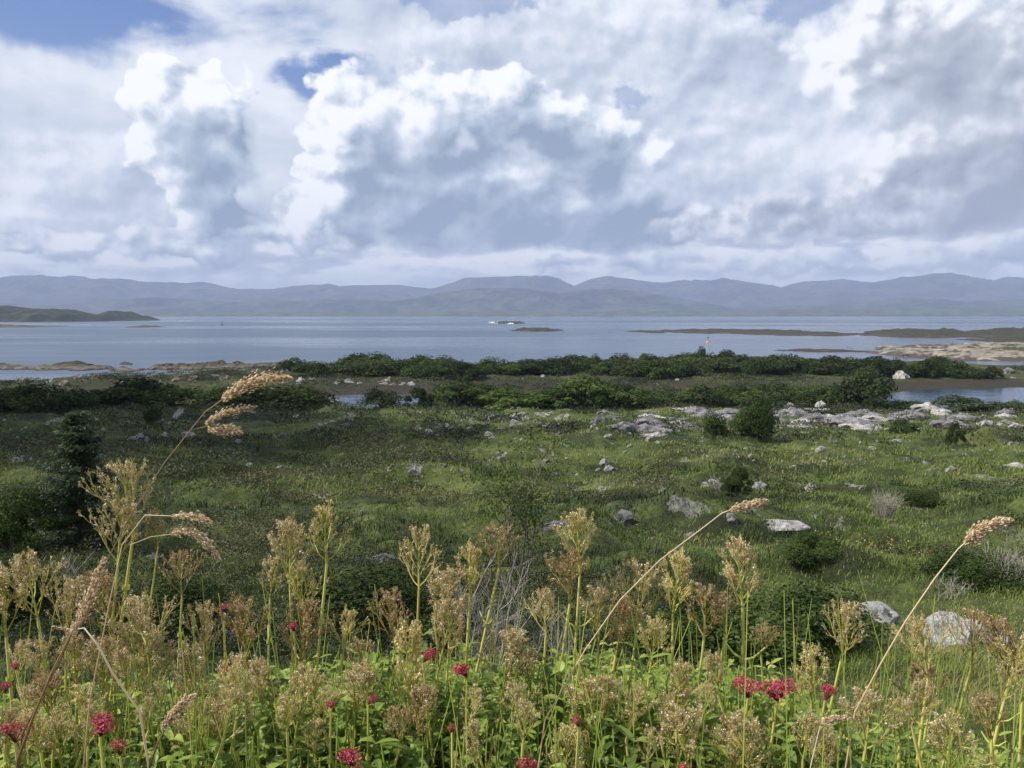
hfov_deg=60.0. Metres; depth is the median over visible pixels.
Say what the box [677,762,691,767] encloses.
valerian plant
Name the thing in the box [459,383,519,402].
bush
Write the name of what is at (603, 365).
bush
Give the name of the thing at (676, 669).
valerian plant
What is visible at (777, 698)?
valerian plant
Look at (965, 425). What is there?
rock ledge
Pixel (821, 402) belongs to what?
rock
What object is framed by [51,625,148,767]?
grass stalk
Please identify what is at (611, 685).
valerian plant
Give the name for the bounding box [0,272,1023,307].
mountains
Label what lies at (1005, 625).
valerian plant
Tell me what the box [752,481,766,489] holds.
rock
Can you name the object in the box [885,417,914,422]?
rock ledge
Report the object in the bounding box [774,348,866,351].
reef
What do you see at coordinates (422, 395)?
bush
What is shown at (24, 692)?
valerian plant
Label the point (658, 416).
rock ledge
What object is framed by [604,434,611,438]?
rock
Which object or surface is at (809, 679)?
valerian plant
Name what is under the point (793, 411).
rock ledge
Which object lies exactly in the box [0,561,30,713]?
valerian plant
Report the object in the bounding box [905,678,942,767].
valerian plant
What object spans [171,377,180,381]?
rock
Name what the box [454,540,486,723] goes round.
valerian plant
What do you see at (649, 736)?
valerian plant
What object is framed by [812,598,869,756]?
valerian plant
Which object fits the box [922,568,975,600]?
dead shrub
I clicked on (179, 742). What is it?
valerian plant
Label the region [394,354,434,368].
bush
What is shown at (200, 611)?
valerian plant
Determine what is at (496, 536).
valerian plant
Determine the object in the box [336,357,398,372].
bush
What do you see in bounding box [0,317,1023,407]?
sea
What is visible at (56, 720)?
valerian plant
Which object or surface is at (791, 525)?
rock
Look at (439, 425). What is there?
rock
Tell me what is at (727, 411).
rock ledge
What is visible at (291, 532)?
valerian plant
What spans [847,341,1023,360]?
spit
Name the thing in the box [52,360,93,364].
skerry
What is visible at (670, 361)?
bush
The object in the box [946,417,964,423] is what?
rock ledge
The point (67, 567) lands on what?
dead shrub
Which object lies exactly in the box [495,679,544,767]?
valerian plant
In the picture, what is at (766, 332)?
reef
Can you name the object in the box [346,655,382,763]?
valerian plant
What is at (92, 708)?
valerian plant
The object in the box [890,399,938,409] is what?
bush
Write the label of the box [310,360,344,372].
bush
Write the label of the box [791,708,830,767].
valerian plant
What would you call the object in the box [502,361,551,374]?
bush
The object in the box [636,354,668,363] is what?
bush
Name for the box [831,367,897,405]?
bush
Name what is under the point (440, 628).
valerian plant
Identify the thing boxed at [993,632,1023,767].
valerian plant
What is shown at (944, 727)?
valerian plant
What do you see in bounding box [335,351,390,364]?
bush
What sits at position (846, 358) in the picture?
bush
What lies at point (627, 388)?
bush
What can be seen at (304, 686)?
valerian plant
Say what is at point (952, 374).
bush
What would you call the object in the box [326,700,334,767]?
valerian plant
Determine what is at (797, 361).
bush
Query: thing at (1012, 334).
island
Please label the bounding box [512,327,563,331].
reef
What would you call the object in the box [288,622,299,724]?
valerian plant
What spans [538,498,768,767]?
grass stalk
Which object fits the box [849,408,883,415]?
rock ledge
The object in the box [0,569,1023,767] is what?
undergrowth
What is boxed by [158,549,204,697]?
valerian plant
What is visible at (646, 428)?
rock
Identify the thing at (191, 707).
valerian plant
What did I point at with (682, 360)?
bush
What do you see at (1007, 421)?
rock ledge
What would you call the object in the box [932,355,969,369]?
bush
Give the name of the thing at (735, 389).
bush
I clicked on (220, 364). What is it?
skerry
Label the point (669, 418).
rock ledge
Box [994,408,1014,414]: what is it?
rock
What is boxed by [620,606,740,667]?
bush
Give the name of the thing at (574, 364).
bush
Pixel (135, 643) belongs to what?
valerian plant
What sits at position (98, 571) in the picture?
grass stalk
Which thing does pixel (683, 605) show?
bush
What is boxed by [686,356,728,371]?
bush
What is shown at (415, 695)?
valerian plant
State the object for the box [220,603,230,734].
valerian plant
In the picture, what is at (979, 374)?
bush
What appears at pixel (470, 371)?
bush
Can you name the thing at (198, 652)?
valerian plant
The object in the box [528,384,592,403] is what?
bush
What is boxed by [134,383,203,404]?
bush
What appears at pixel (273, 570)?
valerian plant
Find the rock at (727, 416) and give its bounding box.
[720,414,734,419]
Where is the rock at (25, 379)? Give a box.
[17,377,31,382]
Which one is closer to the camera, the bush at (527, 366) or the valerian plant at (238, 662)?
the valerian plant at (238, 662)
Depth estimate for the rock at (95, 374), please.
149.97 m
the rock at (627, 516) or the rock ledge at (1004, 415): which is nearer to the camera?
the rock at (627, 516)
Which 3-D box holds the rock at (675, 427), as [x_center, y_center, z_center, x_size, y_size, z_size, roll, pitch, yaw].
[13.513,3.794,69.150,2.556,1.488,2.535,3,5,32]
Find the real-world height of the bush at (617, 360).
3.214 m
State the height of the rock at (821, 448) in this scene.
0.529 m
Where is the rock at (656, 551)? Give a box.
[652,548,661,553]
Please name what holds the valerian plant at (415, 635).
on the ground at (852, 565)
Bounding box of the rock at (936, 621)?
[923,611,979,648]
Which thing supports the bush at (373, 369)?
on the ground at (852, 565)
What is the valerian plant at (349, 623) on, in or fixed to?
on the ground at (852, 565)
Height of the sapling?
2.171 m
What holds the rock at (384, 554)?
on the ground at (852, 565)
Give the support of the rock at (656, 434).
on the ground at (852, 565)
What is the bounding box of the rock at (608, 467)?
[604,464,613,470]
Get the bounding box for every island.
[862,328,969,337]
[956,327,1023,341]
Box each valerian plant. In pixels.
[0,546,66,699]
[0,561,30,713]
[0,707,22,767]
[0,707,46,767]
[0,720,36,758]
[1,681,10,767]
[7,636,48,766]
[8,667,81,767]
[10,662,40,767]
[11,632,60,762]
[12,683,43,763]
[15,708,52,767]
[34,707,94,767]
[44,574,93,753]
[56,568,132,744]
[57,631,87,766]
[60,682,106,767]
[68,699,106,767]
[77,456,155,750]
[77,634,121,740]
[78,494,143,767]
[79,633,113,767]
[90,711,115,767]
[96,650,173,767]
[100,586,182,755]
[105,620,136,748]
[109,738,127,767]
[112,646,156,767]
[118,617,169,735]
[134,507,165,726]
[134,693,163,761]
[135,634,177,743]
[141,681,169,767]
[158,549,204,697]
[167,710,187,764]
[170,641,209,749]
[171,652,211,754]
[172,697,208,767]
[181,599,222,734]
[201,698,232,767]
[202,679,256,767]
[205,651,256,750]
[212,591,276,752]
[216,664,254,762]
[217,666,230,750]
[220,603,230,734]
[248,655,272,756]
[248,656,279,756]
[257,554,287,720]
[267,512,314,767]
[274,661,351,756]
[275,690,301,767]
[277,596,331,763]
[286,560,328,707]
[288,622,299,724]
[299,499,353,759]
[301,716,332,766]
[312,686,341,767]
[317,663,370,751]
[324,605,369,732]
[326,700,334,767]
[337,747,361,767]
[346,636,373,720]
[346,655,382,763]
[365,696,376,762]
[366,586,413,703]
[378,702,411,767]
[390,616,433,767]
[396,524,442,708]
[405,679,438,753]
[422,648,437,766]
[425,564,469,767]
[429,590,467,765]
[447,724,455,767]
[452,663,469,762]
[453,714,497,767]
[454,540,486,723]
[460,683,485,767]
[462,523,521,730]
[475,624,538,762]
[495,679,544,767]
[508,698,543,766]
[513,644,541,735]
[516,755,537,767]
[517,586,556,752]
[543,545,589,762]
[543,722,592,767]
[552,507,596,691]
[561,671,617,767]
[570,716,580,767]
[579,576,619,667]
[593,673,620,739]
[598,594,645,739]
[602,558,664,700]
[612,678,659,757]
[636,723,661,767]
[637,612,672,760]
[653,690,677,767]
[656,700,707,767]
[659,547,694,746]
[668,655,692,766]
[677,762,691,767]
[685,582,725,765]
[685,678,718,763]
[704,649,739,767]
[706,589,739,767]
[707,711,742,767]
[713,709,757,767]
[717,533,765,709]
[720,716,771,767]
[731,674,762,741]
[747,622,783,722]
[756,678,798,767]
[788,642,835,767]
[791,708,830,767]
[803,725,842,767]
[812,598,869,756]
[815,684,835,767]
[837,682,902,767]
[874,692,929,767]
[883,656,957,762]
[890,610,953,767]
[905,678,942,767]
[922,708,1002,767]
[935,605,1006,767]
[966,690,1009,767]
[980,613,1021,765]
[981,659,1023,767]
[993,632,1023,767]
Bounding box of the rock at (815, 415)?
[801,412,826,418]
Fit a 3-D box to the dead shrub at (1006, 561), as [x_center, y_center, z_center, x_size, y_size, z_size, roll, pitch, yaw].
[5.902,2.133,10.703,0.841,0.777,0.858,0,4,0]
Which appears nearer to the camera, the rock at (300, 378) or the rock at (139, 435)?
the rock at (139, 435)
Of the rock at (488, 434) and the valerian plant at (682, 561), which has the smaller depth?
the valerian plant at (682, 561)
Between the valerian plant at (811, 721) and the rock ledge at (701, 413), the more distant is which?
the rock ledge at (701, 413)
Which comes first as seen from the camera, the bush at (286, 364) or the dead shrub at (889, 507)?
the dead shrub at (889, 507)
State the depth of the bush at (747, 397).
104.06 m
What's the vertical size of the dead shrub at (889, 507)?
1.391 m
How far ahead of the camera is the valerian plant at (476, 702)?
1.53 m
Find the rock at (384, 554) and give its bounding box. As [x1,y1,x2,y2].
[350,553,398,565]
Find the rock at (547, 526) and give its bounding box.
[540,520,569,531]
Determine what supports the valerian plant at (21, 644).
on the ground at (852, 565)
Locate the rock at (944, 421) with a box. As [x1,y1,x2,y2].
[928,417,952,427]
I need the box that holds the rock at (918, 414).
[887,409,930,419]
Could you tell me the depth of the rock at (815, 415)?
88.52 m
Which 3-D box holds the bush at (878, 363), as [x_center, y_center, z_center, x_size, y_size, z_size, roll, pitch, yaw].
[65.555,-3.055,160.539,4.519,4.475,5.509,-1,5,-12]
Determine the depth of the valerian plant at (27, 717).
1.48 m
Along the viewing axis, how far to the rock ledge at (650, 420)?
63.76 m
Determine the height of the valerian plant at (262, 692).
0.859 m
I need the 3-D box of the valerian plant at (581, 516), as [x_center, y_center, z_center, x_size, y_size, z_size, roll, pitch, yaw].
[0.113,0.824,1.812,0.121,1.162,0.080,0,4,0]
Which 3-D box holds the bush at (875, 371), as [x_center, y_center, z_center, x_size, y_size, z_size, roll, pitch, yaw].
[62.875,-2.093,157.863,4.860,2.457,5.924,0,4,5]
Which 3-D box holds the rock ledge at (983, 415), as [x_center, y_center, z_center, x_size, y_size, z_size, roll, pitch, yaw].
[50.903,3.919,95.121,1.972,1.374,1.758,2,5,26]
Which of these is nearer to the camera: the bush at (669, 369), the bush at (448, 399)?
the bush at (448, 399)
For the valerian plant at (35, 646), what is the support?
on the ground at (852, 565)
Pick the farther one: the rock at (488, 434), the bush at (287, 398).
the bush at (287, 398)
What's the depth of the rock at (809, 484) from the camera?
34.87 m
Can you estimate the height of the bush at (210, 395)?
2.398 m
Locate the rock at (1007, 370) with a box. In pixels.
[1002,367,1014,373]
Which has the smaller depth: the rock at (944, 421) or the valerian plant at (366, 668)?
the valerian plant at (366, 668)
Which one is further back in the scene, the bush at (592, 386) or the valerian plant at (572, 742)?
the bush at (592, 386)
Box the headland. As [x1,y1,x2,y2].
[0,305,159,321]
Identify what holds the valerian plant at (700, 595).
on the ground at (852, 565)
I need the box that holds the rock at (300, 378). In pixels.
[296,377,307,383]
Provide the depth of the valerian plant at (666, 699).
1.57 m
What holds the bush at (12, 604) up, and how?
on the ground at (852, 565)
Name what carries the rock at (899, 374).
on the ground at (852, 565)
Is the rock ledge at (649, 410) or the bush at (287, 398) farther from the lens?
the bush at (287, 398)
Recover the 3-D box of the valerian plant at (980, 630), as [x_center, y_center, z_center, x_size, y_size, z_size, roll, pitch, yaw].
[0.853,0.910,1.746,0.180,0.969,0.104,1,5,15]
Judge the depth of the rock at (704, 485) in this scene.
35.28 m
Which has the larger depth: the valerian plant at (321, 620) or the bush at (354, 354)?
the bush at (354, 354)
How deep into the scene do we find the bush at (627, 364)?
151.70 m
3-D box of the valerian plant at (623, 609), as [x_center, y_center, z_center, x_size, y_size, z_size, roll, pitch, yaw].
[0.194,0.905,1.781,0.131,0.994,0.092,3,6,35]
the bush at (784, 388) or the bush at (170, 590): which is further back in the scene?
the bush at (784, 388)
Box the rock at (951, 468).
[945,466,955,471]
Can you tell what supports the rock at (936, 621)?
on the ground at (852, 565)
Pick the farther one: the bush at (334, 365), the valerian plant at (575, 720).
the bush at (334, 365)
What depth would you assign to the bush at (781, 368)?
158.29 m
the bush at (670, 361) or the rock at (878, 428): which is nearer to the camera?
the rock at (878, 428)
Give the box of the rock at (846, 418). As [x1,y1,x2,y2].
[818,412,874,428]
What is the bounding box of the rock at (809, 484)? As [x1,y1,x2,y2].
[804,483,814,491]
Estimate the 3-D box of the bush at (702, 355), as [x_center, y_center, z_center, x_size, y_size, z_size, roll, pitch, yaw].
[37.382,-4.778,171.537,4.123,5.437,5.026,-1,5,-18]
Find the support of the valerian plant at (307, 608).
on the ground at (852, 565)
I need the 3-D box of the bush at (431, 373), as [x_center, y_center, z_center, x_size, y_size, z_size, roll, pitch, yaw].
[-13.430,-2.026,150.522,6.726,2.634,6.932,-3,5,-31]
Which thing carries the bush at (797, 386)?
on the ground at (852, 565)
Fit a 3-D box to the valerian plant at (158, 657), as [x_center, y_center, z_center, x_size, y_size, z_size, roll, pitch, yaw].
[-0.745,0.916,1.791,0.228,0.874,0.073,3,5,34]
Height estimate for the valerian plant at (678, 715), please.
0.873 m
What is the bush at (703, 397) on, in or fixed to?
on the ground at (852, 565)
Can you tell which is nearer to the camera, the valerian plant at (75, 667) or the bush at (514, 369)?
the valerian plant at (75, 667)
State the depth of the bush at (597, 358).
175.56 m
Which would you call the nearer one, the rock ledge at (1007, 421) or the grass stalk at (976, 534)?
the grass stalk at (976, 534)
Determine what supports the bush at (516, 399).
on the ground at (852, 565)
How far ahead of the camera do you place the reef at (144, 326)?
817.38 m
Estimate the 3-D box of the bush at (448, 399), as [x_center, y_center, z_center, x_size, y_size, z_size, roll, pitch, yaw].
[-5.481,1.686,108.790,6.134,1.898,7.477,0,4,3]
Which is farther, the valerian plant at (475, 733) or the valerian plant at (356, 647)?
the valerian plant at (356, 647)
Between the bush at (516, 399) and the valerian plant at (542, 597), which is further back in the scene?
the bush at (516, 399)
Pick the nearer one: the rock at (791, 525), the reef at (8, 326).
the rock at (791, 525)
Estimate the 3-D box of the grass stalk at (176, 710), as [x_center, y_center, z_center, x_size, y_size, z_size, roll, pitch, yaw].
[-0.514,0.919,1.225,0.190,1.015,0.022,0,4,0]
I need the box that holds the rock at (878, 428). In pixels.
[874,425,881,430]
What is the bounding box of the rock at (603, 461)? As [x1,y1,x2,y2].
[599,458,609,465]
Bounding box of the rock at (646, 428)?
[634,423,672,433]
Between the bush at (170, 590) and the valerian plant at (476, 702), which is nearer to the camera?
the valerian plant at (476, 702)
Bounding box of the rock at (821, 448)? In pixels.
[815,446,824,453]
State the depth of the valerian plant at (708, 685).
1.56 m
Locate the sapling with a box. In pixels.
[464,425,558,580]
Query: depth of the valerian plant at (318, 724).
1.55 m
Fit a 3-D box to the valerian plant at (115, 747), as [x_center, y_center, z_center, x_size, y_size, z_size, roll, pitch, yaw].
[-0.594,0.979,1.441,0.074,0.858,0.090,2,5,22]
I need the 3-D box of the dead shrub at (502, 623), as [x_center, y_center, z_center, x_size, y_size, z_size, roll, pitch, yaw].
[-0.136,1.713,6.319,0.884,1.100,0.961,0,4,0]
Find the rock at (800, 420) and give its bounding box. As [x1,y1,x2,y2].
[791,418,811,424]
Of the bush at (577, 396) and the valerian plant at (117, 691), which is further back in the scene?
the bush at (577, 396)
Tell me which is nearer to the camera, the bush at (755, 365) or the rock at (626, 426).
the rock at (626, 426)
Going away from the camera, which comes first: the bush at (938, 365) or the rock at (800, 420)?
the rock at (800, 420)
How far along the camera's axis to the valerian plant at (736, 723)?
1.48 m
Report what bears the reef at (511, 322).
in the sea
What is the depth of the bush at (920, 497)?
29.56 m
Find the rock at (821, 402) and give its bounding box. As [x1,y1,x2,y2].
[814,400,825,407]
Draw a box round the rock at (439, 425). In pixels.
[434,423,443,428]
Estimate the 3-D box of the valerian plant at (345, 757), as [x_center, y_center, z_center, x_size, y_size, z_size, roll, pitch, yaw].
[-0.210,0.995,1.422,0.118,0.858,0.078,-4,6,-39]
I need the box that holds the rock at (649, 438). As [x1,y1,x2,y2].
[645,436,652,441]
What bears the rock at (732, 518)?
on the ground at (852, 565)
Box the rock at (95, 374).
[92,373,101,378]
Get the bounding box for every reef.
[0,324,60,327]
[125,325,162,327]
[490,321,525,323]
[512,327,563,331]
[627,328,868,335]
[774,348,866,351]
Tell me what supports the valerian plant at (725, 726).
on the ground at (852, 565)
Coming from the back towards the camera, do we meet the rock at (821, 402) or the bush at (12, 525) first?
the rock at (821, 402)
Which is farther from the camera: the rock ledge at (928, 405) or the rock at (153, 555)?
the rock ledge at (928, 405)
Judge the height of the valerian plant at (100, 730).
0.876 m
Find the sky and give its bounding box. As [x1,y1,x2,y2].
[0,0,1023,288]
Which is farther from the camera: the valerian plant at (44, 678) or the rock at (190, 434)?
the rock at (190, 434)
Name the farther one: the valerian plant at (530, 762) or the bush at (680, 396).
the bush at (680, 396)
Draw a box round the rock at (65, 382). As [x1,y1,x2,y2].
[59,379,70,385]
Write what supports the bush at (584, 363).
on the ground at (852, 565)
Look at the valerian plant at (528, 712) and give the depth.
1.50 m
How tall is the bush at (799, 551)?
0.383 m
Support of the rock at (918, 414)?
on the ground at (852, 565)
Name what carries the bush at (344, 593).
on the ground at (852, 565)
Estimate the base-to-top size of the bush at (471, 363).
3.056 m
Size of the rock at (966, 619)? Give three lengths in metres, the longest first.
0.534 x 0.441 x 0.324 m
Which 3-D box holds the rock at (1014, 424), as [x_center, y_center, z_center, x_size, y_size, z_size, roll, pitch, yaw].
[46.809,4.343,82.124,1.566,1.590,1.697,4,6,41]
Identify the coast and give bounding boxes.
[87,305,1023,316]
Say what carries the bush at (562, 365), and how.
on the ground at (852, 565)
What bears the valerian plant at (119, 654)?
on the ground at (852, 565)
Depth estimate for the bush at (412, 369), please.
152.00 m
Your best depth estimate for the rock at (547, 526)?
18.70 m
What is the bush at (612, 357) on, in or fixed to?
on the ground at (852, 565)
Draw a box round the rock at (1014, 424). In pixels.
[1008,422,1023,427]
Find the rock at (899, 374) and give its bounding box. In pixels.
[892,370,904,378]
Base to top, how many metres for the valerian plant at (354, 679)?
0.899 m
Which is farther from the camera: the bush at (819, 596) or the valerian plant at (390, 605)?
the bush at (819, 596)
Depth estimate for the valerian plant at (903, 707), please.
1.53 m
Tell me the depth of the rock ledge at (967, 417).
89.91 m
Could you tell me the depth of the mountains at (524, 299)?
7122.70 m
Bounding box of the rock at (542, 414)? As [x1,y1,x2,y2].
[540,412,549,416]
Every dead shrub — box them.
[42,549,93,595]
[425,552,551,675]
[529,602,606,668]
[706,474,726,489]
[862,486,907,520]
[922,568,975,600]
[963,537,1023,585]
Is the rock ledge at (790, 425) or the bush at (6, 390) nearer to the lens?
the rock ledge at (790, 425)
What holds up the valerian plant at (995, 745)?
on the ground at (852, 565)
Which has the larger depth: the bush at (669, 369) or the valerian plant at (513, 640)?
the bush at (669, 369)
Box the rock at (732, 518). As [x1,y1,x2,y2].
[726,513,737,522]
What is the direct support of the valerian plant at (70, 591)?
on the ground at (852, 565)
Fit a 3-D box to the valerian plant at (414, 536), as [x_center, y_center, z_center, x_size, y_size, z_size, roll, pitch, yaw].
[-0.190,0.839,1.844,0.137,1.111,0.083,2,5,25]
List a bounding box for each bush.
[0,384,62,412]
[0,388,15,397]
[0,485,58,557]
[0,551,69,621]
[5,380,93,412]
[71,392,100,407]
[87,567,230,649]
[88,376,176,409]
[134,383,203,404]
[143,404,163,423]
[194,385,229,403]
[217,385,278,407]
[246,381,338,411]
[274,555,435,638]
[276,357,310,371]
[291,361,336,375]
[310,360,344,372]
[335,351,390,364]
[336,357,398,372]
[337,362,402,375]
[342,352,381,365]
[356,385,405,408]
[376,585,476,652]
[379,357,410,369]
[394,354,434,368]
[399,360,435,376]
[403,387,434,406]
[405,355,443,367]
[411,365,451,378]
[428,379,492,405]
[429,354,455,368]
[435,361,488,380]
[446,394,484,404]
[449,359,487,368]
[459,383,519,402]
[478,388,548,410]
[479,356,518,374]
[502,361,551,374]
[507,358,548,374]
[528,356,582,373]
[528,359,576,372]
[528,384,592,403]
[533,388,571,407]
[558,374,618,407]
[562,354,597,371]
[579,384,638,408]
[585,360,626,375]
[590,353,604,364]
[595,357,627,372]
[601,357,637,372]
[608,384,635,398]
[608,388,669,405]
[609,352,621,359]
[609,358,650,376]
[616,360,660,377]
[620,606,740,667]
[624,387,663,406]
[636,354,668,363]
[641,359,685,378]
[657,390,687,405]
[660,359,694,375]
[661,587,757,647]
[666,389,709,405]
[668,355,704,367]
[672,353,699,363]
[676,386,732,402]
[677,362,715,375]
[684,382,729,406]
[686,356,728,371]
[692,357,733,372]
[694,346,715,358]
[698,574,895,670]
[701,411,727,434]
[708,356,751,372]
[716,349,748,361]
[717,382,765,395]
[720,466,753,496]
[727,391,769,405]
[728,390,787,406]
[728,396,779,439]
[733,353,754,364]
[740,356,776,374]
[749,382,815,402]
[751,358,795,374]
[762,353,812,371]
[776,530,843,564]
[789,383,840,405]
[794,383,844,406]
[801,361,840,374]
[804,358,826,365]
[812,354,860,372]
[828,357,862,365]
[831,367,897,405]
[849,366,880,375]
[856,356,906,366]
[860,356,890,375]
[860,397,894,407]
[879,365,895,376]
[885,418,922,433]
[888,357,911,371]
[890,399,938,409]
[893,487,944,505]
[901,361,929,377]
[913,359,939,377]
[913,545,1023,593]
[916,356,967,372]
[925,357,943,377]
[930,394,987,412]
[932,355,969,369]
[940,366,963,378]
[943,421,966,444]
[948,369,967,378]
[956,366,990,379]
[957,400,1009,411]
[968,369,991,378]
[984,365,1004,377]
[1004,399,1023,412]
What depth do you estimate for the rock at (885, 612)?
8.56 m
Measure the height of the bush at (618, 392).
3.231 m
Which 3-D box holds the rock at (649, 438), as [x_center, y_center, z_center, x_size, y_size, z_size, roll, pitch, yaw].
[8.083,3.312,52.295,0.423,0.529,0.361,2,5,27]
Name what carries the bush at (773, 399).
on the ground at (852, 565)
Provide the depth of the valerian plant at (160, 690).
1.65 m
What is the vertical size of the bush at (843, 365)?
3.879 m
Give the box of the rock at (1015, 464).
[1005,462,1023,467]
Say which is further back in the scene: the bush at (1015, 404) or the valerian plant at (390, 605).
the bush at (1015, 404)
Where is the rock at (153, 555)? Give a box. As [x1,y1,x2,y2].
[146,552,166,566]
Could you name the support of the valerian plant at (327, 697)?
on the ground at (852, 565)
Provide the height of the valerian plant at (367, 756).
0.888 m
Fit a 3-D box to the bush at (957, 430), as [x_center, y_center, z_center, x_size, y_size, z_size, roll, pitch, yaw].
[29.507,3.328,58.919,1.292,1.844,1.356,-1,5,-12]
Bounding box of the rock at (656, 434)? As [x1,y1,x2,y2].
[639,432,667,436]
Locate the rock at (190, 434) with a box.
[181,431,195,438]
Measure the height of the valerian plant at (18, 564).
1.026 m
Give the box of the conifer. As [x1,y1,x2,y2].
[0,410,160,556]
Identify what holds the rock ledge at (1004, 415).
on the ground at (852, 565)
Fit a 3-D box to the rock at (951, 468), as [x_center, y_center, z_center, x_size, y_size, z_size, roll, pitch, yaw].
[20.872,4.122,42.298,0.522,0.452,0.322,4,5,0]
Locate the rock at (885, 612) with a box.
[859,601,900,623]
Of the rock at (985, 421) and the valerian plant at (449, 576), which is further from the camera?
the rock at (985, 421)
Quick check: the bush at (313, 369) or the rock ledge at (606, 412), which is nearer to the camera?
the rock ledge at (606, 412)
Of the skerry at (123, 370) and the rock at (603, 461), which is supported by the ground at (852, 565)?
the rock at (603, 461)
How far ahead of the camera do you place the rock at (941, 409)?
100.67 m
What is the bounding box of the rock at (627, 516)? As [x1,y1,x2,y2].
[614,509,633,526]
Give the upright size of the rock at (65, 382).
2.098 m
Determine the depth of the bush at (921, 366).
158.80 m
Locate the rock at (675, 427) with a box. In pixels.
[667,423,700,430]
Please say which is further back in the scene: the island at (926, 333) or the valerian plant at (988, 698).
the island at (926, 333)
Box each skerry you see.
[0,362,144,370]
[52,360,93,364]
[110,368,133,371]
[120,361,132,364]
[145,360,278,369]
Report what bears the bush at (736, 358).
on the ground at (852, 565)
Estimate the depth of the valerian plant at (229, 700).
1.54 m
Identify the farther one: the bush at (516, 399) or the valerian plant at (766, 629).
the bush at (516, 399)
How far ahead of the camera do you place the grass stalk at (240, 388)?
1.25 m
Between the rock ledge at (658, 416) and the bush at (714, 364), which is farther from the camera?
the bush at (714, 364)
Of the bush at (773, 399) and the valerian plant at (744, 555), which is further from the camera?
the bush at (773, 399)
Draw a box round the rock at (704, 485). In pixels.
[700,479,717,486]
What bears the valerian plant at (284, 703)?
on the ground at (852, 565)
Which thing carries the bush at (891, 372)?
on the ground at (852, 565)
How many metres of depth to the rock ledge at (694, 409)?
92.16 m
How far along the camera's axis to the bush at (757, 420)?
61.30 m
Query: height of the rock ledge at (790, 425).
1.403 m
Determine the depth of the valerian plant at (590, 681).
1.60 m
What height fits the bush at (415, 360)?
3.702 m
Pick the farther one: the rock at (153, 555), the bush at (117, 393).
the bush at (117, 393)
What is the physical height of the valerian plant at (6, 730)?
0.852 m
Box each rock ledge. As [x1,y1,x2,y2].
[596,410,615,414]
[633,415,666,427]
[634,409,655,411]
[637,414,664,417]
[667,417,687,419]
[676,406,706,413]
[688,410,719,416]
[715,408,739,414]
[774,424,806,427]
[775,407,808,416]
[838,422,872,429]
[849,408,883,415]
[862,414,886,420]
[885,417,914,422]
[910,402,939,409]
[916,407,932,412]
[946,412,980,421]
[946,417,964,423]
[959,423,972,429]
[978,414,990,417]
[995,413,1016,416]
[997,419,1013,423]
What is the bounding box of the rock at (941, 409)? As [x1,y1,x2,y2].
[930,407,952,413]
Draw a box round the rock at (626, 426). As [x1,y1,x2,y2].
[603,421,634,431]
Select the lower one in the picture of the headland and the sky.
the headland
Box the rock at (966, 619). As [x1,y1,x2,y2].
[965,618,1012,644]
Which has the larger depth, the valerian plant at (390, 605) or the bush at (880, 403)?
the bush at (880, 403)
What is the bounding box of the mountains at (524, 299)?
[0,288,1023,313]
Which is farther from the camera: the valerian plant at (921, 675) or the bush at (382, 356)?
the bush at (382, 356)
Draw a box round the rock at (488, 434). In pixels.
[485,432,492,436]
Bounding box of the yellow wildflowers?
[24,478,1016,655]
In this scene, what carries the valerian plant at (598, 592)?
on the ground at (852, 565)
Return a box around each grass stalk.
[15,556,106,767]
[19,367,293,767]
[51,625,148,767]
[83,510,220,767]
[149,693,197,767]
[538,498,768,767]
[810,714,852,767]
[845,516,1014,767]
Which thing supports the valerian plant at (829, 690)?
on the ground at (852, 565)
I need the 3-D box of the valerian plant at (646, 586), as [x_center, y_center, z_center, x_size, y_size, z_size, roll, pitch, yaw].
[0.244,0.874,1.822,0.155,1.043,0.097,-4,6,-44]
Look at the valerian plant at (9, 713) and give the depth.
1.51 m
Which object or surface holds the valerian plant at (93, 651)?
on the ground at (852, 565)
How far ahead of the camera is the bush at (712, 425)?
62.01 m
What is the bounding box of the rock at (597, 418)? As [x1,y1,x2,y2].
[591,415,608,423]
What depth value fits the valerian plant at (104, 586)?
1.73 m
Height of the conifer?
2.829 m
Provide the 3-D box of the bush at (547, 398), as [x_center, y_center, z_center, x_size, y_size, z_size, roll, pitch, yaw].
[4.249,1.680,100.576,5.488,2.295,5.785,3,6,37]
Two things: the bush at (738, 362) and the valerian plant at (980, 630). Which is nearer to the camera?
the valerian plant at (980, 630)
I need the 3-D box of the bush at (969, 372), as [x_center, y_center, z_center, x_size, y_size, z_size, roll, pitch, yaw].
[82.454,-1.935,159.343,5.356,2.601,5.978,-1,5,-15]
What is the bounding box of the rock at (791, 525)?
[766,519,810,535]
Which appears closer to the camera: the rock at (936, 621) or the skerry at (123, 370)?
the rock at (936, 621)
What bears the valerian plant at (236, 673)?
on the ground at (852, 565)
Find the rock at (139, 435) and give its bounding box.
[127,433,152,443]
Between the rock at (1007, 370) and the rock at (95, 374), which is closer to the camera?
the rock at (95, 374)
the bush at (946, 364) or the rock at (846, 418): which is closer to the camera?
the rock at (846, 418)
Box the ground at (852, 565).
[0,355,1023,765]
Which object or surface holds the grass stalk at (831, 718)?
on the ground at (852, 565)
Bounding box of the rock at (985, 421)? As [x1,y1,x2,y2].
[976,419,995,425]

